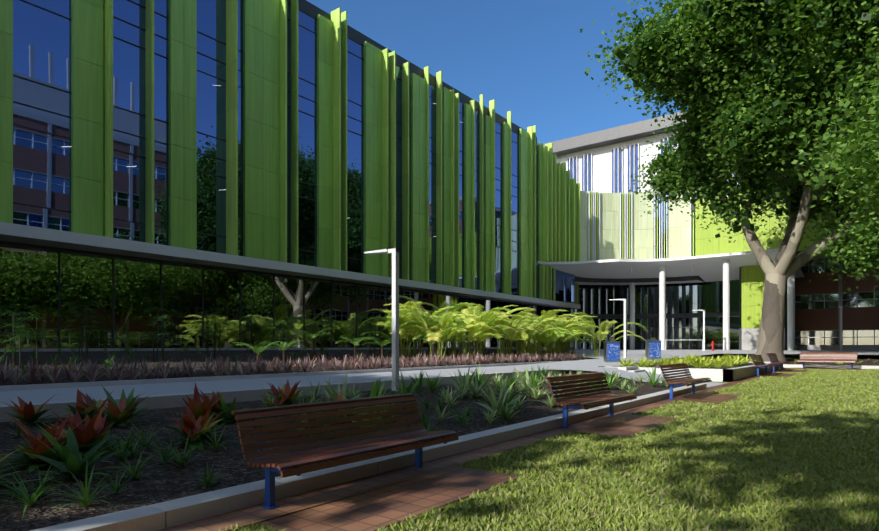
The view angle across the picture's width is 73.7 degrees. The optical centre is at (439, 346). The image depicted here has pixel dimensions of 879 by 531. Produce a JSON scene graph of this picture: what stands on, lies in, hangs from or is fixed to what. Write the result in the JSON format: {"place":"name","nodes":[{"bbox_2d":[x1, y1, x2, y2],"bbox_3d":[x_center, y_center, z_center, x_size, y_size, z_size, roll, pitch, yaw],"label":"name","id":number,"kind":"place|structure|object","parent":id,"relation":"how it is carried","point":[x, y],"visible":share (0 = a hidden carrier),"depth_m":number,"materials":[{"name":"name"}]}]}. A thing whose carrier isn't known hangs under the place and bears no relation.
{"place":"outdoors","nodes":[
{"label":"outdoors","id":0,"kind":"place"},
{"bbox_2d":[62,85,435,236],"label":"ceiling lights","id":1,"kind":"object","parent":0,"point":[136,166],"depth_m":27.06},
{"bbox_2d":[0,0,542,296],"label":"green facade panels","id":2,"kind":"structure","parent":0,"point":[261,129],"depth_m":32.45,"materials":[{"name":"green metal"}]},
{"bbox_2d":[0,244,569,348],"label":"library glass wall","id":3,"kind":"structure","parent":0,"point":[28,276],"depth_m":29.18,"materials":[{"name":"glass"}]},
{"bbox_2d":[0,0,878,356],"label":"library wall","id":4,"kind":"structure","parent":0,"point":[41,160],"depth_m":30.07,"materials":[{"name":"glass"}]},
{"bbox_2d":[0,222,579,308],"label":"ledge","id":5,"kind":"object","parent":4,"relation":"attached to","point":[18,233],"depth_m":29.14,"materials":[{"name":"grey concrete"}]},
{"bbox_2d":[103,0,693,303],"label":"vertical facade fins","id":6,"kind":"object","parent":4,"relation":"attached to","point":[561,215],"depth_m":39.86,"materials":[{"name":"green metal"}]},
{"bbox_2d":[0,349,878,530],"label":"bed mulch","id":7,"kind":"object","parent":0,"point":[170,484],"depth_m":8.31,"materials":[{"name":"brown soil"}]},
{"bbox_2d":[0,297,586,384],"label":"bed plants","id":8,"kind":"object","parent":7,"relation":"on","point":[35,376],"visible":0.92,"depth_m":20.23,"materials":[{"name":"green plant"}]},
{"bbox_2d":[0,362,675,519],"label":"bed plants","id":9,"kind":"object","parent":7,"relation":"on","point":[74,444],"visible":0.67,"depth_m":8.29,"materials":[{"name":"green plant"}]},
{"bbox_2d":[364,248,398,390],"bbox_3d":[-1.444,-0.513,15.028,1.060,3.900,0.300,0,0,38],"label":"lamp post","id":10,"kind":"object","parent":7,"relation":"on","point":[394,252],"visible":0.73,"depth_m":14.72,"materials":[{"name":"white metal"}]},
{"bbox_2d":[359,295,646,359],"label":"fern plants","id":11,"kind":"object","parent":7,"relation":"on","point":[521,330],"visible":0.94,"depth_m":32.08,"materials":[{"name":"green plant"}]},
{"bbox_2d":[618,353,877,368],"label":"bed plants","id":12,"kind":"object","parent":7,"relation":"on","point":[708,362],"visible":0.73,"depth_m":26.61,"materials":[{"name":"green plant"}]},
{"bbox_2d":[0,350,878,404],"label":"plaza paving","id":13,"kind":"structure","parent":0,"point":[45,395],"depth_m":16.18,"materials":[{"name":"grey concrete"}]},
{"bbox_2d":[603,338,620,361],"bbox_3d":[8.766,0.194,29.821,0.740,1.220,0.720,0,0,4],"label":"litter bin","id":14,"kind":"object","parent":13,"relation":"on","point":[611,350],"visible":1,"depth_m":29.48,"materials":[{"name":"blue"}]},
{"bbox_2d":[609,299,626,357],"bbox_3d":[10.956,-0.948,35.896,1.060,3.900,0.300,0,0,38],"label":"lamp post","id":15,"kind":"object","parent":13,"relation":"on","point":[625,328],"visible":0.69,"depth_m":35.60,"materials":[{"name":"white metal"}]},
{"bbox_2d":[618,366,644,380],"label":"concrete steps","id":16,"kind":"structure","parent":13,"relation":"on","point":[632,368],"depth_m":22.99,"materials":[{"name":"grey concrete"}]},
{"bbox_2d":[645,338,661,359],"bbox_3d":[11.974,0.121,32.841,0.740,1.220,0.720,0,0,4],"label":"litter bin","id":17,"kind":"object","parent":13,"relation":"on","point":[652,347],"visible":0.98,"depth_m":32.51,"materials":[{"name":"blue"}]},
{"bbox_2d":[538,191,803,284],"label":"entrance canopy","id":18,"kind":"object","parent":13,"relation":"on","point":[708,268],"depth_m":59.85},
{"bbox_2d":[692,310,705,350],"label":"lamp post","id":19,"kind":"object","parent":13,"relation":"on","point":[703,328],"visible":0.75,"depth_m":51.50,"materials":[{"name":"white metal"}]},
{"bbox_2d":[795,217,878,344],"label":"windows","id":20,"kind":"structure","parent":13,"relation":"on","point":[865,337],"depth_m":56.64,"materials":[{"name":"black glass"}]},
{"bbox_2d":[795,261,878,344],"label":"window frames","id":21,"kind":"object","parent":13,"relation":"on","point":[808,301],"depth_m":56.95,"materials":[{"name":"paint"}]},
{"bbox_2d":[838,306,842,350],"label":"lamp post","id":22,"kind":"object","parent":13,"relation":"on","point":[840,328],"visible":0.81,"depth_m":47.79,"materials":[{"name":"grey metal"}]},
{"bbox_2d":[0,264,878,355],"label":"wall","id":23,"kind":"structure","parent":0,"point":[748,338],"depth_m":55.15,"materials":[{"name":"grey concrete"}]},
{"bbox_2d":[157,368,806,530],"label":"brick paving","id":24,"kind":"structure","parent":0,"point":[375,509],"depth_m":6.01,"materials":[{"name":"brown brick"}]},
{"bbox_2d":[231,393,458,509],"bbox_3d":[-0.870,1.039,6.227,0.813,0.887,2.550,0,0,38],"label":"bench","id":25,"kind":"object","parent":24,"relation":"on","point":[283,463],"visible":0.98,"depth_m":5.98,"materials":[{"name":"brown wood"}]},
{"bbox_2d":[544,372,636,427],"bbox_3d":[2.911,0.987,11.141,0.813,0.887,2.550,0,0,38],"label":"bench","id":26,"kind":"object","parent":24,"relation":"on","point":[584,402],"visible":0.98,"depth_m":10.94,"materials":[{"name":"brown wood"}]},
{"bbox_2d":[657,363,711,398],"bbox_3d":[6.753,0.933,16.134,0.813,0.887,2.550,0,0,38],"label":"bench","id":27,"kind":"object","parent":24,"relation":"on","point":[682,379],"visible":0.98,"depth_m":15.95,"materials":[{"name":"brown wood"}]},
{"bbox_2d":[749,355,777,375],"bbox_3d":[14.437,0.826,26.119,0.813,0.887,2.550,0,0,38],"label":"bench","id":28,"kind":"object","parent":24,"relation":"on","point":[759,365],"visible":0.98,"depth_m":25.78,"materials":[{"name":"brown wood"}]},
{"bbox_2d":[766,353,790,371],"bbox_3d":[17.059,0.789,29.527,0.813,0.887,2.550,0,0,38],"label":"bench","id":29,"kind":"object","parent":24,"relation":"on","point":[777,361],"visible":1,"depth_m":29.16,"materials":[{"name":"brown wood"}]},
{"bbox_2d":[306,0,766,144],"label":"sky","id":30,"kind":"structure","parent":0,"point":[530,57],"materials":[{"name":"blue"}]},
{"bbox_2d":[215,354,878,530],"bbox_3d":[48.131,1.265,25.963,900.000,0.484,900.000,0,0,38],"label":"lawn","id":31,"kind":"structure","parent":0,"point":[688,449],"depth_m":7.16,"materials":[{"name":"green plant"}]},
{"bbox_2d":[0,360,878,530],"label":"concrete kerb","id":32,"kind":"structure","parent":31,"relation":"on","point":[165,514],"depth_m":8.95,"materials":[{"name":"grey concrete"}]},
{"bbox_2d":[580,0,878,361],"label":"tree","id":33,"kind":"object","parent":31,"relation":"on","point":[725,72],"visible":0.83,"depth_m":31.31,"materials":[{"name":"green plant"}]},
{"bbox_2d":[766,38,878,237],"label":"tree","id":34,"kind":"object","parent":31,"relation":"on","point":[866,183],"visible":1,"depth_m":21.15,"materials":[{"name":"green plant"}]},
{"bbox_2d":[797,352,857,368],"bbox_3d":[20.792,0.756,31.442,2.600,0.887,0.813,0,0,43],"label":"bench","id":35,"kind":"object","parent":31,"relation":"on","point":[837,357],"visible":1,"depth_m":31.46,"materials":[{"name":"brown wood"}]},
{"bbox_2d":[811,118,878,293],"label":"tree","id":36,"kind":"object","parent":31,"relation":"on","point":[869,239],"visible":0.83,"depth_m":32.25,"materials":[{"name":"green plant"}]},
{"bbox_2d":[843,210,878,279],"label":"tree","id":37,"kind":"object","parent":31,"relation":"on","point":[874,271],"visible":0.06,"depth_m":39.93,"materials":[{"name":"green plant"}]},
{"bbox_2d":[580,191,689,260],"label":"wall panels","id":38,"kind":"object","parent":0,"point":[643,236],"depth_m":62.22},
{"bbox_2d":[556,131,737,194],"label":"tower wall","id":39,"kind":"structure","parent":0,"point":[601,169],"depth_m":88.45,"materials":[{"name":"white paint"}]},
{"bbox_2d":[543,112,685,155],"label":"roof fascia","id":40,"kind":"structure","parent":39,"relation":"on","point":[626,132],"depth_m":86.48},
{"bbox_2d":[568,138,739,192],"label":"tower windows","id":41,"kind":"structure","parent":39,"relation":"in","point":[612,169],"depth_m":87.81,"materials":[{"name":"blue glass"}]},
{"bbox_2d":[570,280,738,349],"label":"entrance glass wall","id":42,"kind":"structure","parent":0,"point":[707,297],"depth_m":64.36,"materials":[{"name":"glass"}]},
{"bbox_2d":[630,259,794,349],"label":"columns","id":43,"kind":"structure","parent":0,"point":[726,308],"depth_m":54.32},
{"bbox_2d":[695,192,859,327],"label":"wall","id":44,"kind":"structure","parent":0,"point":[752,283],"depth_m":55.38,"materials":[{"name":"green paint"}]},
{"bbox_2d":[792,368,865,369],"bbox_3d":[20.796,1.202,31.352,3.300,0.008,1.800,0,0,38],"label":"paving strip","id":45,"kind":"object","parent":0,"point":[829,368],"depth_m":31.77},
{"bbox_2d":[795,212,878,329],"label":"building facade","id":46,"kind":"structure","parent":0,"point":[854,318],"depth_m":56.44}
]}

